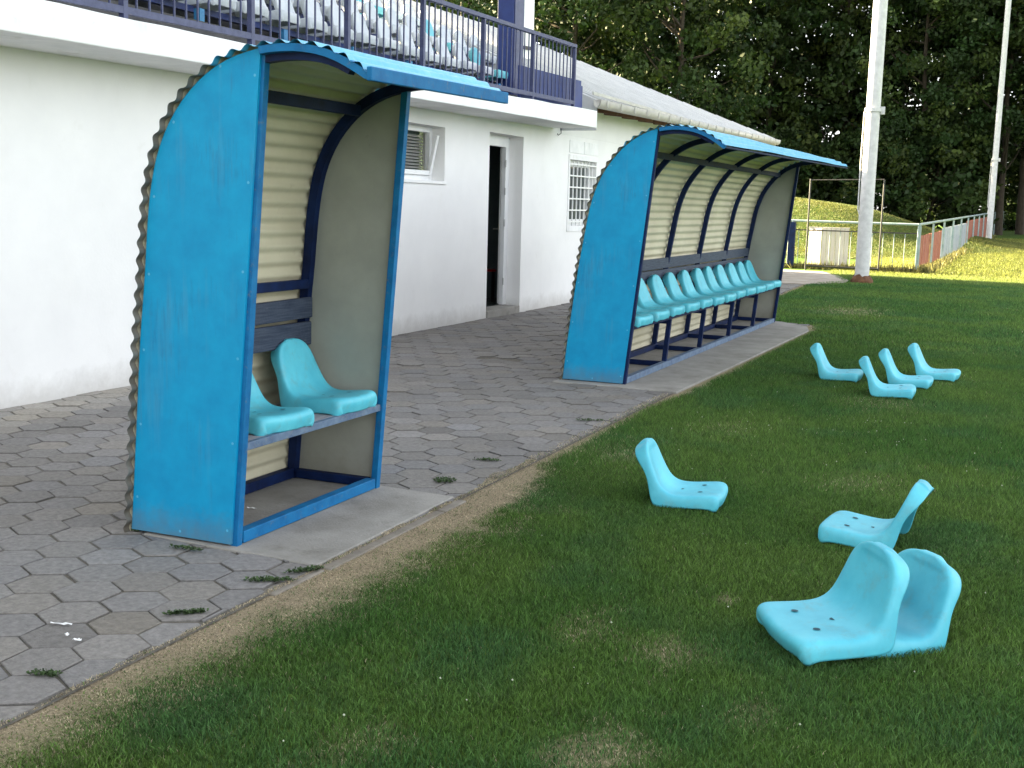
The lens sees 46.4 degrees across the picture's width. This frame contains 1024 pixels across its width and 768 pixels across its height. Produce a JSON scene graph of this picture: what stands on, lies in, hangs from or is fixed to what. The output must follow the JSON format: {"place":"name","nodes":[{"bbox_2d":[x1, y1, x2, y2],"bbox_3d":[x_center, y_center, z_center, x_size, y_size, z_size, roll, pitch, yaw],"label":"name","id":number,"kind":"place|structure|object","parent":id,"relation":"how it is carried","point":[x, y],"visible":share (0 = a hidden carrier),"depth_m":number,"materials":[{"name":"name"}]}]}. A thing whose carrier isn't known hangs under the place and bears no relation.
{"place":"outdoors","nodes":[
{"label":"outdoors","id":0,"kind":"place"},
{"bbox_2d":[0,283,809,728],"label":"pavement","id":1,"kind":"structure","parent":0,"point":[512,417],"depth_m":6.05,"materials":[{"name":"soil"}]},
{"bbox_2d":[26,668,62,676],"bbox_3d":[-1.365,0.842,3.487,0.109,0.016,0.040,2,9,3],"label":"weed tuft","id":2,"kind":"object","parent":1,"relation":"on","point":[43,672],"visible":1,"depth_m":3.48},
{"bbox_2d":[162,607,208,614],"bbox_3d":[-1.101,0.767,4.029,0.156,0.016,0.042,-1,9,-15],"label":"weed tuft","id":3,"kind":"object","parent":1,"relation":"on","point":[191,610],"visible":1,"depth_m":4.03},
{"bbox_2d":[169,543,203,550],"bbox_3d":[-1.298,0.651,4.761,0.163,0.016,0.041,4,9,18],"label":"weed tuft","id":4,"kind":"object","parent":1,"relation":"on","point":[188,547],"visible":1,"depth_m":4.76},
{"bbox_2d":[243,575,295,581],"bbox_3d":[-0.892,0.716,4.401,0.195,0.016,0.058,-1,9,-13],"label":"weed tuft","id":5,"kind":"object","parent":1,"relation":"on","point":[268,578],"visible":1,"depth_m":4.39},
{"bbox_2d":[283,564,323,572],"bbox_3d":[-0.786,0.700,4.526,0.166,0.016,0.056,-3,10,-29],"label":"weed tuft","id":6,"kind":"object","parent":1,"relation":"on","point":[301,569],"visible":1,"depth_m":4.52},
{"bbox_2d":[433,476,456,482],"bbox_3d":[-0.342,0.483,6.034,0.117,0.016,0.116,5,9,23],"label":"weed tuft","id":7,"kind":"object","parent":1,"relation":"on","point":[446,479],"visible":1,"depth_m":6.03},
{"bbox_2d":[472,457,501,460],"bbox_3d":[-0.136,0.411,6.542,0.162,0.016,0.056,4,9,18],"label":"weed tuft","id":8,"kind":"object","parent":1,"relation":"on","point":[487,459],"visible":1,"depth_m":6.54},
{"bbox_2d":[576,418,602,420],"bbox_3d":[0.512,0.234,7.826,0.190,0.016,0.060,2,9,6],"label":"weed tuft","id":9,"kind":"object","parent":1,"relation":"on","point":[597,419],"visible":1,"depth_m":7.83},
{"bbox_2d":[0,197,1023,767],"bbox_3d":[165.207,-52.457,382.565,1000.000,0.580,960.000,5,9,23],"label":"lawn","id":10,"kind":"structure","parent":0,"point":[302,594],"depth_m":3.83,"materials":[{"name":"plant"}]},
{"bbox_2d":[264,568,323,595],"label":"kerb","id":11,"kind":"structure","parent":10,"relation":"on","point":[294,583],"depth_m":4.40,"materials":[{"name":"concrete"}]},
{"bbox_2d":[144,477,453,565],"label":"concrete slab","id":12,"kind":"structure","parent":10,"relation":"on","point":[323,536],"depth_m":5.26,"materials":[{"name":"concrete"}]},
{"bbox_2d":[123,39,507,546],"bbox_3d":[-0.808,-0.393,5.176,1.172,1.983,1.274,5,9,23],"label":"dugout","id":13,"kind":"object","parent":12,"relation":"on","point":[270,207],"visible":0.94,"depth_m":4.90,"materials":[{"name":"metal"}]},
{"bbox_2d":[249,374,313,435],"bbox_3d":[-1.119,0.026,5.143,0.455,0.319,0.348,7,10,31],"label":"stadium chair","id":14,"kind":"object","parent":13,"relation":"on","point":[266,417],"visible":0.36,"depth_m":5.08,"materials":[{"name":"plastic"}]},
{"bbox_2d":[270,338,376,415],"bbox_3d":[-0.900,-0.043,5.639,0.455,0.319,0.348,5,9,25],"label":"stadium chair","id":15,"kind":"object","parent":13,"relation":"on","point":[301,381],"visible":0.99,"depth_m":5.60,"materials":[{"name":"plastic"}]},
{"bbox_2d":[0,0,780,408],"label":"clubhouse","id":16,"kind":"structure","parent":10,"relation":"on","point":[90,94],"depth_m":8.75,"materials":[{"name":"paint"}]},
{"bbox_2d":[178,0,235,10],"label":"stadium chair","id":17,"kind":"object","parent":16,"relation":"on","point":[214,5],"visible":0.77,"depth_m":9.93,"materials":[{"name":"plastic"}]},
{"bbox_2d":[216,0,268,18],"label":"stadium chair","id":18,"kind":"object","parent":16,"relation":"on","point":[265,12],"visible":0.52,"depth_m":10.31,"materials":[{"name":"plastic"}]},
{"bbox_2d":[245,0,299,26],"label":"stadium chair","id":19,"kind":"object","parent":16,"relation":"on","point":[284,18],"visible":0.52,"depth_m":10.76,"materials":[{"name":"plastic"}]},
{"bbox_2d":[264,0,293,5],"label":"stadium chair","id":20,"kind":"object","parent":16,"relation":"on","point":[267,1],"visible":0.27,"depth_m":12.13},
{"bbox_2d":[271,0,327,33],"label":"stadium chair","id":21,"kind":"object","parent":16,"relation":"on","point":[284,6],"visible":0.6,"depth_m":11.23,"materials":[{"name":"plastic"}]},
{"bbox_2d":[293,0,319,12],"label":"stadium chair","id":22,"kind":"object","parent":16,"relation":"on","point":[295,6],"visible":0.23,"depth_m":12.39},
{"bbox_2d":[54,0,576,106],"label":"balcony railing","id":23,"kind":"object","parent":16,"relation":"attached to","point":[122,9],"visible":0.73,"depth_m":11.36,"materials":[{"name":"metal"}]},
{"bbox_2d":[301,6,343,20],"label":"stadium chair","id":24,"kind":"object","parent":16,"relation":"on","point":[326,17],"visible":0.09,"depth_m":12.64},
{"bbox_2d":[300,0,353,40],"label":"stadium chair","id":25,"kind":"object","parent":16,"relation":"on","point":[327,36],"visible":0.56,"depth_m":11.70,"materials":[{"name":"plastic"}]},
{"bbox_2d":[319,0,365,22],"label":"stadium chair","id":26,"kind":"object","parent":16,"relation":"on","point":[327,2],"visible":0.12,"depth_m":13.28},
{"bbox_2d":[341,1,361,12],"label":"stadium chair","id":27,"kind":"object","parent":16,"relation":"on","point":[359,4],"visible":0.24,"depth_m":14.51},
{"bbox_2d":[326,4,378,47],"bbox_3d":[-1.639,-3.662,12.176,0.506,0.422,0.336,5,9,21],"label":"stadium chair","id":28,"kind":"object","parent":16,"relation":"on","point":[358,35],"visible":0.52,"depth_m":12.13,"materials":[{"name":"plastic"}]},
{"bbox_2d":[341,0,375,32],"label":"stadium chair","id":29,"kind":"object","parent":16,"relation":"on","point":[357,10],"visible":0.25,"depth_m":13.68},
{"bbox_2d":[356,0,385,17],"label":"stadium chair","id":30,"kind":"object","parent":16,"relation":"on","point":[380,12],"visible":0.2,"depth_m":14.99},
{"bbox_2d":[351,12,399,52],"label":"stadium chair","id":31,"kind":"object","parent":16,"relation":"on","point":[366,30],"visible":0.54,"depth_m":12.60,"materials":[{"name":"plastic"}]},
{"bbox_2d":[361,1,398,37],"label":"stadium chair","id":32,"kind":"object","parent":16,"relation":"on","point":[366,11],"visible":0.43,"depth_m":14.12,"materials":[{"name":"plastic"}]},
{"bbox_2d":[368,0,402,22],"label":"stadium chair","id":33,"kind":"object","parent":16,"relation":"on","point":[400,15],"visible":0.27,"depth_m":15.49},
{"bbox_2d":[373,18,419,58],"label":"stadium chair","id":34,"kind":"object","parent":16,"relation":"on","point":[387,35],"visible":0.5,"depth_m":13.02,"materials":[{"name":"plastic"}]},
{"bbox_2d":[385,7,417,43],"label":"stadium chair","id":35,"kind":"object","parent":16,"relation":"on","point":[394,17],"visible":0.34,"depth_m":14.54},
{"bbox_2d":[385,0,419,27],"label":"stadium chair","id":36,"kind":"object","parent":16,"relation":"on","point":[387,5],"visible":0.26,"depth_m":15.96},
{"bbox_2d":[402,14,433,47],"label":"stadium chair","id":37,"kind":"object","parent":16,"relation":"on","point":[407,23],"visible":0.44,"depth_m":15.04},
{"bbox_2d":[398,24,441,63],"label":"stadium chair","id":38,"kind":"object","parent":16,"relation":"on","point":[400,40],"visible":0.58,"depth_m":13.44,"materials":[{"name":"plastic"}]},
{"bbox_2d":[401,3,438,32],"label":"stadium chair","id":39,"kind":"object","parent":16,"relation":"on","point":[407,8],"visible":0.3,"depth_m":16.44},
{"bbox_2d":[404,124,438,179],"bbox_3d":[-1.227,-2.500,12.866,0.522,0.585,1.060,5,9,23],"label":"window","id":40,"kind":"structure","parent":16,"relation":"in","point":[412,164],"depth_m":13.16,"materials":[{"name":"white plastic"}]},
{"bbox_2d":[418,10,453,35],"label":"stadium chair","id":41,"kind":"object","parent":16,"relation":"on","point":[449,30],"visible":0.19,"depth_m":16.87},
{"bbox_2d":[415,31,459,68],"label":"stadium chair","id":42,"kind":"object","parent":16,"relation":"on","point":[443,58],"visible":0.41,"depth_m":13.88,"materials":[{"name":"plastic"}]},
{"bbox_2d":[426,19,450,52],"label":"stadium chair","id":43,"kind":"object","parent":16,"relation":"on","point":[432,34],"visible":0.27,"depth_m":15.48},
{"bbox_2d":[436,25,470,56],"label":"stadium chair","id":44,"kind":"object","parent":16,"relation":"on","point":[443,30],"visible":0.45,"depth_m":15.90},
{"bbox_2d":[433,37,476,72],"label":"stadium chair","id":45,"kind":"object","parent":16,"relation":"on","point":[437,44],"visible":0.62,"depth_m":14.34,"materials":[{"name":"plastic"}]},
{"bbox_2d":[453,30,489,61],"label":"stadium chair","id":46,"kind":"object","parent":16,"relation":"on","point":[459,37],"visible":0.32,"depth_m":16.38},
{"bbox_2d":[452,42,493,76],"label":"stadium chair","id":47,"kind":"object","parent":16,"relation":"on","point":[465,58],"visible":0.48,"depth_m":14.79,"materials":[{"name":"plastic"}]},
{"bbox_2d":[469,35,496,63],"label":"stadium chair","id":48,"kind":"object","parent":16,"relation":"on","point":[476,42],"visible":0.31,"depth_m":16.74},
{"bbox_2d":[468,47,507,80],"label":"stadium chair","id":49,"kind":"object","parent":16,"relation":"on","point":[489,77],"visible":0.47,"depth_m":15.21,"materials":[{"name":"plastic"}]},
{"bbox_2d":[486,134,518,317],"bbox_3d":[-0.233,-2.040,15.383,0.666,2.255,1.789,5,9,23],"label":"door","id":50,"kind":"structure","parent":16,"relation":"in","point":[503,142],"depth_m":15.37,"materials":[{"name":"white plastic"}]},
{"bbox_2d":[566,140,597,231],"bbox_3d":[0.960,-2.876,17.415,0.172,1.280,1.240,5,9,23],"label":"window","id":51,"kind":"structure","parent":16,"relation":"in","point":[579,177],"depth_m":17.41,"materials":[{"name":"white plastic"}]},
{"bbox_2d":[321,500,465,569],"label":"kerb","id":52,"kind":"structure","parent":10,"relation":"on","point":[363,549],"depth_m":5.05,"materials":[{"name":"concrete"}]},
{"bbox_2d":[412,0,565,33],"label":"leafy tree","id":53,"kind":"object","parent":10,"relation":"on","point":[490,9],"visible":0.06,"depth_m":55.14,"materials":[{"name":"green plant"}]},
{"bbox_2d":[432,0,568,45],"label":"leafy tree","id":54,"kind":"object","parent":10,"relation":"on","point":[480,7],"depth_m":67.37,"materials":[{"name":"green plant"}]},
{"bbox_2d":[454,0,621,58],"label":"leafy tree","id":55,"kind":"object","parent":10,"relation":"on","point":[565,19],"depth_m":66.73,"materials":[{"name":"green plant"}]},
{"bbox_2d":[467,0,705,101],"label":"leafy tree","id":56,"kind":"object","parent":10,"relation":"on","point":[588,8],"visible":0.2,"depth_m":54.86,"materials":[{"name":"green plant"}]},
{"bbox_2d":[534,0,698,91],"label":"leafy tree","id":57,"kind":"object","parent":10,"relation":"on","point":[568,27],"visible":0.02,"depth_m":64.62,"materials":[{"name":"green plant"}]},
{"bbox_2d":[282,357,1002,741],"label":"clover flowers","id":58,"kind":"object","parent":10,"relation":"on","point":[836,461],"visible":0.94,"depth_m":6.38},
{"bbox_2d":[596,2,730,98],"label":"leafy tree","id":59,"kind":"object","parent":10,"relation":"on","point":[675,38],"depth_m":73.34,"materials":[{"name":"green plant"}]},
{"bbox_2d":[552,320,808,393],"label":"concrete slab","id":60,"kind":"structure","parent":10,"relation":"on","point":[681,376],"depth_m":11.25,"materials":[{"name":"concrete"}]},
{"bbox_2d":[559,124,847,384],"bbox_3d":[2.236,-1.382,12.033,1.325,2.044,6.233,5,9,23],"label":"long dugout","id":61,"kind":"object","parent":60,"relation":"on","point":[676,199],"visible":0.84,"depth_m":11.13,"materials":[{"name":"metal"}]},
{"bbox_2d":[634,314,652,327],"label":"stadium chair","id":62,"kind":"object","parent":61,"relation":"on","point":[643,319],"visible":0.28,"depth_m":9.51,"materials":[{"name":"plastic"}]},
{"bbox_2d":[636,305,669,321],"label":"stadium chair","id":63,"kind":"object","parent":61,"relation":"on","point":[660,314],"visible":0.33,"depth_m":9.99,"materials":[{"name":"plastic"}]},
{"bbox_2d":[637,278,684,316],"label":"stadium chair","id":64,"kind":"object","parent":61,"relation":"on","point":[645,301],"visible":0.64,"depth_m":10.55,"materials":[{"name":"plastic"}]},
{"bbox_2d":[647,274,699,312],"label":"stadium chair","id":65,"kind":"object","parent":61,"relation":"on","point":[660,296],"visible":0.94,"depth_m":11.00,"materials":[{"name":"plastic"}]},
{"bbox_2d":[662,272,712,308],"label":"stadium chair","id":66,"kind":"object","parent":61,"relation":"on","point":[675,293],"visible":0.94,"depth_m":11.45,"materials":[{"name":"plastic"}]},
{"bbox_2d":[677,270,724,305],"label":"stadium chair","id":67,"kind":"object","parent":61,"relation":"on","point":[686,284],"visible":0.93,"depth_m":11.91,"materials":[{"name":"plastic"}]},
{"bbox_2d":[690,268,735,302],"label":"stadium chair","id":68,"kind":"object","parent":61,"relation":"on","point":[699,281],"visible":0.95,"depth_m":12.37,"materials":[{"name":"plastic"}]},
{"bbox_2d":[701,266,745,298],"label":"stadium chair","id":69,"kind":"object","parent":61,"relation":"on","point":[710,280],"visible":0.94,"depth_m":12.82,"materials":[{"name":"plastic"}]},
{"bbox_2d":[712,264,755,295],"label":"stadium chair","id":70,"kind":"object","parent":61,"relation":"on","point":[719,273],"visible":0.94,"depth_m":13.30,"materials":[{"name":"plastic"}]},
{"bbox_2d":[724,263,765,293],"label":"stadium chair","id":71,"kind":"object","parent":61,"relation":"on","point":[732,274],"visible":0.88,"depth_m":13.75,"materials":[{"name":"plastic"}]},
{"bbox_2d":[734,261,773,290],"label":"stadium chair","id":72,"kind":"object","parent":61,"relation":"on","point":[742,273],"visible":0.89,"depth_m":14.22,"materials":[{"name":"plastic"}]},
{"bbox_2d":[743,260,780,287],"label":"stadium chair","id":73,"kind":"object","parent":61,"relation":"on","point":[750,271],"visible":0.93,"depth_m":14.69,"materials":[{"name":"plastic"}]},
{"bbox_2d":[635,438,727,511],"bbox_3d":[0.817,0.421,5.758,0.440,0.289,0.356,4,9,17],"label":"stadium chair","id":74,"kind":"object","parent":10,"relation":"on","point":[666,487],"visible":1,"depth_m":5.67,"materials":[{"name":"plastic"}]},
{"bbox_2d":[590,1,792,128],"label":"leafy tree","id":75,"kind":"object","parent":10,"relation":"on","point":[674,48],"visible":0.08,"depth_m":64.54,"materials":[{"name":"green plant"}]},
{"bbox_2d":[707,0,815,130],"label":"leafy tree","id":76,"kind":"object","parent":10,"relation":"on","point":[791,50],"depth_m":71.49,"materials":[{"name":"green plant"}]},
{"bbox_2d":[659,0,889,196],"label":"leafy tree","id":77,"kind":"object","parent":10,"relation":"on","point":[774,47],"visible":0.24,"depth_m":62.40,"materials":[{"name":"green plant"}]},
{"bbox_2d":[787,222,795,265],"bbox_3d":[6.882,-3.450,29.411,0.160,1.070,0.090,5,9,23],"label":"gate post","id":78,"kind":"object","parent":10,"relation":"on","point":[791,245],"visible":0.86,"depth_m":29.37,"materials":[{"name":"metal"}]},
{"bbox_2d":[764,121,857,203],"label":"dark shrub","id":79,"kind":"object","parent":10,"relation":"on","point":[792,138],"visible":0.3,"depth_m":60.01,"materials":[{"name":"green plant"}]},
{"bbox_2d":[752,0,904,197],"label":"leafy tree","id":80,"kind":"object","parent":10,"relation":"on","point":[853,93],"visible":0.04,"depth_m":67.82,"materials":[{"name":"green plant"}]},
{"bbox_2d":[808,227,849,264],"bbox_3d":[7.768,-3.369,29.342,0.973,0.955,0.131,4,9,18],"label":"board screen","id":81,"kind":"object","parent":10,"relation":"on","point":[814,243],"visible":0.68,"depth_m":29.32,"materials":[{"name":"wood"}]},
{"bbox_2d":[756,541,909,665],"bbox_3d":[1.053,0.686,3.907,0.430,0.289,0.412,-6,10,-9],"label":"stadium chair","id":82,"kind":"object","parent":10,"relation":"on","point":[852,612],"visible":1,"depth_m":3.84,"materials":[{"name":"plastic"}]},
{"bbox_2d":[810,343,863,381],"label":"stadium chair","id":83,"kind":"object","parent":10,"relation":"on","point":[827,370],"visible":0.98,"depth_m":10.05,"materials":[{"name":"plastic"}]},
{"bbox_2d":[745,0,940,205],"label":"leafy tree","id":84,"kind":"object","parent":10,"relation":"on","point":[854,46],"visible":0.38,"depth_m":61.54,"materials":[{"name":"green plant"}]},
{"bbox_2d":[804,179,884,271],"bbox_3d":[7.912,-3.766,28.454,1.740,2.232,0.040,5,9,23],"label":"goal frame","id":85,"kind":"object","parent":10,"relation":"on","point":[877,268],"visible":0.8,"depth_m":28.51,"materials":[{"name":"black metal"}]},
{"bbox_2d":[785,219,920,269],"bbox_3d":[6.581,-3.480,29.619,6.682,1.250,0.064,5,9,23],"label":"cross fence","id":86,"kind":"object","parent":10,"relation":"on","point":[856,222],"visible":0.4,"depth_m":28.87,"materials":[{"name":"metal"}]},
{"bbox_2d":[796,122,935,225],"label":"dark shrub","id":87,"kind":"object","parent":10,"relation":"on","point":[851,141],"visible":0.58,"depth_m":58.19,"materials":[{"name":"green plant"}]},
{"bbox_2d":[850,0,887,283],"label":"light pole","id":88,"kind":"object","parent":10,"relation":"on","point":[874,110],"visible":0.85,"depth_m":23.56,"materials":[{"name":"metal"}]},
{"bbox_2d":[818,479,933,548],"bbox_3d":[1.569,0.534,5.136,0.440,0.289,0.356,6,10,29],"label":"stadium chair","id":89,"kind":"object","parent":10,"relation":"on","point":[849,528],"visible":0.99,"depth_m":5.05,"materials":[{"name":"plastic"}]},
{"bbox_2d":[859,356,915,398],"bbox_3d":[2.923,-0.061,9.303,0.440,0.289,0.356,5,9,20],"label":"stadium chair","id":90,"kind":"object","parent":10,"relation":"on","point":[877,387],"visible":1,"depth_m":9.20,"materials":[{"name":"plastic"}]},
{"bbox_2d":[784,234,996,273],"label":"rough grass","id":91,"kind":"structure","parent":10,"relation":"on","point":[933,265],"depth_m":29.25,"materials":[{"name":"plant"}]},
{"bbox_2d":[786,199,1018,257],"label":"grass mound","id":92,"kind":"object","parent":10,"relation":"on","point":[851,217],"depth_m":40.95,"materials":[{"name":"plant"}]},
{"bbox_2d":[878,348,933,388],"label":"stadium chair","id":93,"kind":"object","parent":10,"relation":"on","point":[894,375],"visible":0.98,"depth_m":9.77,"materials":[{"name":"plastic"}]},
{"bbox_2d":[798,1,1023,187],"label":"leafy tree","id":94,"kind":"object","parent":10,"relation":"on","point":[921,23],"visible":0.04,"depth_m":65.35,"materials":[{"name":"green plant"}]},
{"bbox_2d":[867,549,961,659],"bbox_3d":[1.256,0.715,4.031,0.430,0.289,0.412,1,8,-19],"label":"stadium chair","id":95,"kind":"object","parent":10,"relation":"on","point":[930,599],"visible":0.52,"depth_m":3.96,"materials":[{"name":"plastic"}]},
{"bbox_2d":[826,0,1023,221],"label":"leafy tree","id":96,"kind":"object","parent":10,"relation":"on","point":[985,27],"visible":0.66,"depth_m":58.05,"materials":[{"name":"green plant"}]},
{"bbox_2d":[856,103,1005,228],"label":"dark shrub","id":97,"kind":"object","parent":10,"relation":"on","point":[948,154],"visible":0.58,"depth_m":58.45,"materials":[{"name":"green plant"}]},
{"bbox_2d":[908,343,960,381],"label":"stadium chair","id":98,"kind":"object","parent":10,"relation":"on","point":[922,367],"visible":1,"depth_m":10.25,"materials":[{"name":"plastic"}]},
{"bbox_2d":[908,24,1005,212],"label":"leafy tree","id":99,"kind":"object","parent":10,"relation":"on","point":[921,92],"depth_m":84.55,"materials":[{"name":"green plant"}]},
{"bbox_2d":[916,211,1007,269],"bbox_3d":[20.794,-6.860,52.640,0.102,1.772,54.048,5,9,24],"label":"board fence","id":100,"kind":"object","parent":10,"relation":"on","point":[955,237],"visible":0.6,"depth_m":35.87,"materials":[{"name":"wood"}]},
{"bbox_2d":[904,0,1023,234],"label":"leafy tree","id":101,"kind":"object","parent":10,"relation":"on","point":[1013,118],"visible":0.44,"depth_m":58.46,"materials":[{"name":"green plant"}]},
{"bbox_2d":[918,0,1023,234],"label":"leafy tree","id":102,"kind":"object","parent":10,"relation":"on","point":[1019,226],"visible":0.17,"depth_m":61.82,"materials":[{"name":"green plant"}]},
{"bbox_2d":[921,131,1020,230],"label":"dark shrub","id":103,"kind":"object","parent":10,"relation":"on","point":[1008,221],"visible":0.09,"depth_m":70.94,"materials":[{"name":"green plant"}]},
{"bbox_2d":[972,141,1021,229],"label":"dark shrub","id":104,"kind":"object","parent":10,"relation":"on","point":[1013,215],"visible":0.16,"depth_m":71.90,"materials":[{"name":"green plant"}]},
{"bbox_2d":[986,0,1011,238],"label":"light pole","id":105,"kind":"object","parent":10,"relation":"on","point":[995,159],"visible":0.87,"depth_m":50.00,"materials":[{"name":"metal"}]},
{"bbox_2d":[1001,16,1023,141],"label":"leafy tree","id":106,"kind":"object","parent":10,"relation":"on","point":[1018,36],"visible":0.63,"depth_m":57.75,"materials":[{"name":"green plant"}]},
{"bbox_2d":[569,0,781,137],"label":"leafy tree","id":107,"kind":"object","parent":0,"point":[741,66],"visible":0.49,"depth_m":56.09,"materials":[{"name":"green plant"}]},
{"bbox_2d":[536,4,1005,214],"label":"sky","id":108,"kind":"structure","parent":0,"point":[838,132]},
{"bbox_2d":[781,269,847,284],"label":"gravel path","id":109,"kind":"structure","parent":0,"point":[798,277],"depth_m":25.27,"materials":[{"name":"gravel"}]}
]}

